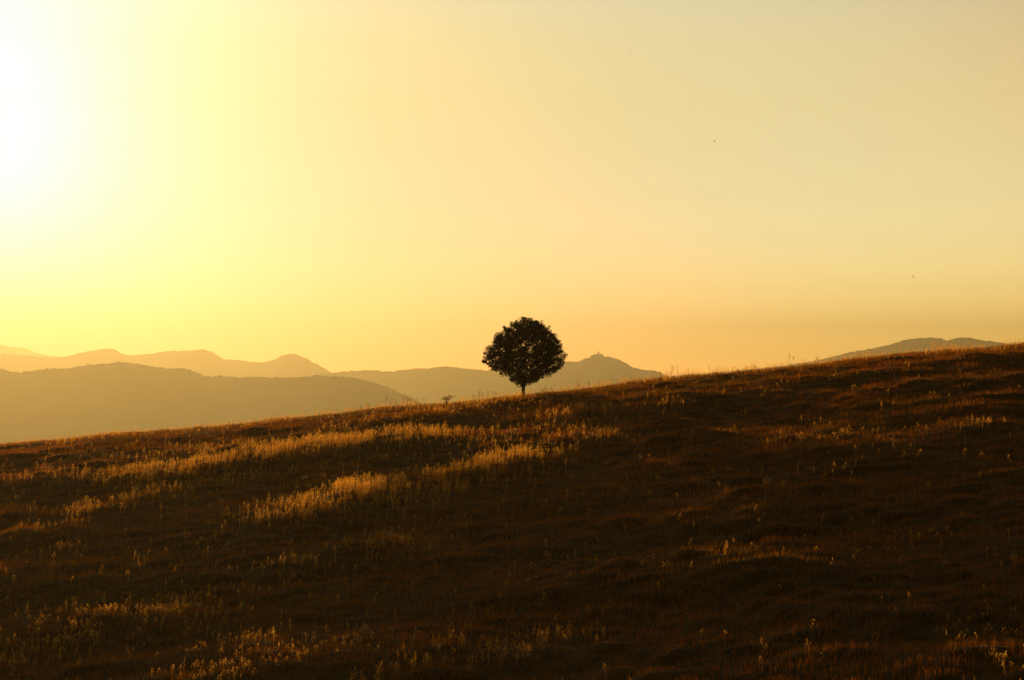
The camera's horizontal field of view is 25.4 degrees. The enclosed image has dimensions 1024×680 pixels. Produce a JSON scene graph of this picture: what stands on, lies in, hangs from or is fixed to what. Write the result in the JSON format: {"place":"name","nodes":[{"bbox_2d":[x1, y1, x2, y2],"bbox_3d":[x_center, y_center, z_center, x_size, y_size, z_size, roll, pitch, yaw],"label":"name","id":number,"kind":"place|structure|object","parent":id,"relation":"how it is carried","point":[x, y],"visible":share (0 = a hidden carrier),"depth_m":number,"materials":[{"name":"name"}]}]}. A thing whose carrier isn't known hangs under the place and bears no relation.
{"place":"outdoors","nodes":[
{"label":"outdoors","id":0,"kind":"place"},
{"bbox_2d":[0,344,56,356],"bbox_3d":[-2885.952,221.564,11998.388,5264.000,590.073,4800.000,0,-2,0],"label":"mountain","id":1,"kind":"structure","parent":0,"point":[9,350],"depth_m":11892.33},
{"bbox_2d":[0,349,329,377],"bbox_3d":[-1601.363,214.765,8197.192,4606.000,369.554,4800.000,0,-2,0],"label":"mountain","id":2,"kind":"structure","parent":0,"point":[203,362],"depth_m":8019.39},
{"bbox_2d":[0,365,416,444],"bbox_3d":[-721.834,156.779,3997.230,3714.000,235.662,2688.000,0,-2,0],"label":"wooded hill","id":3,"kind":"structure","parent":0,"point":[77,402],"depth_m":3788.13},
{"bbox_2d":[0,361,423,404],"bbox_3d":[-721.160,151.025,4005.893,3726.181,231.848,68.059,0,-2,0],"label":"distant wood","id":4,"kind":"object","parent":3,"relation":"on","point":[385,388],"visible":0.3,"depth_m":3983.97,"materials":[{"name":"brown plant"}]},
{"bbox_2d":[300,356,664,403],"bbox_3d":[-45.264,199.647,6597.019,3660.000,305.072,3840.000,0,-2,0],"label":"mountain","id":5,"kind":"structure","parent":0,"point":[433,384],"depth_m":6336.82,"materials":[{"name":"brown"}]},
{"bbox_2d":[590,351,602,357],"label":"castle","id":6,"kind":"structure","parent":5,"relation":"on","point":[598,355],"depth_m":6589.18,"materials":[{"name":"stone"}]},
{"bbox_2d":[1,347,1018,679],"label":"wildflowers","id":7,"kind":"object","parent":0,"point":[577,497],"visible":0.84,"depth_m":76.46,"materials":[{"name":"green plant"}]},
{"bbox_2d":[0,342,1023,679],"bbox_3d":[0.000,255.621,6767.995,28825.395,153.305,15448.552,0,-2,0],"label":"ground","id":8,"kind":"structure","parent":0,"point":[526,667],"depth_m":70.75,"materials":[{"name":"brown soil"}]},
{"bbox_2d":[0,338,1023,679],"bbox_3d":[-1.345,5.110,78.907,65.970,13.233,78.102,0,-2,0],"label":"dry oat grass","id":9,"kind":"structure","parent":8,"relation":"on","point":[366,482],"depth_m":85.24,"materials":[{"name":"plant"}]},
{"bbox_2d":[481,316,567,394],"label":"maple tree","id":10,"kind":"object","parent":8,"relation":"on","point":[545,351],"visible":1,"depth_m":109.02,"materials":[{"name":"green plant"}]},
{"bbox_2d":[0,0,1023,377],"label":"sky","id":11,"kind":"structure","parent":0,"point":[336,185],"materials":[{"name":"yellow"}]},
{"bbox_2d":[754,337,1006,369],"bbox_3d":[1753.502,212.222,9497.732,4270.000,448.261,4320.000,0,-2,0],"label":"mountain","id":12,"kind":"structure","parent":0,"point":[923,344],"depth_m":9387.26,"materials":[{"name":"brown"}]}
]}

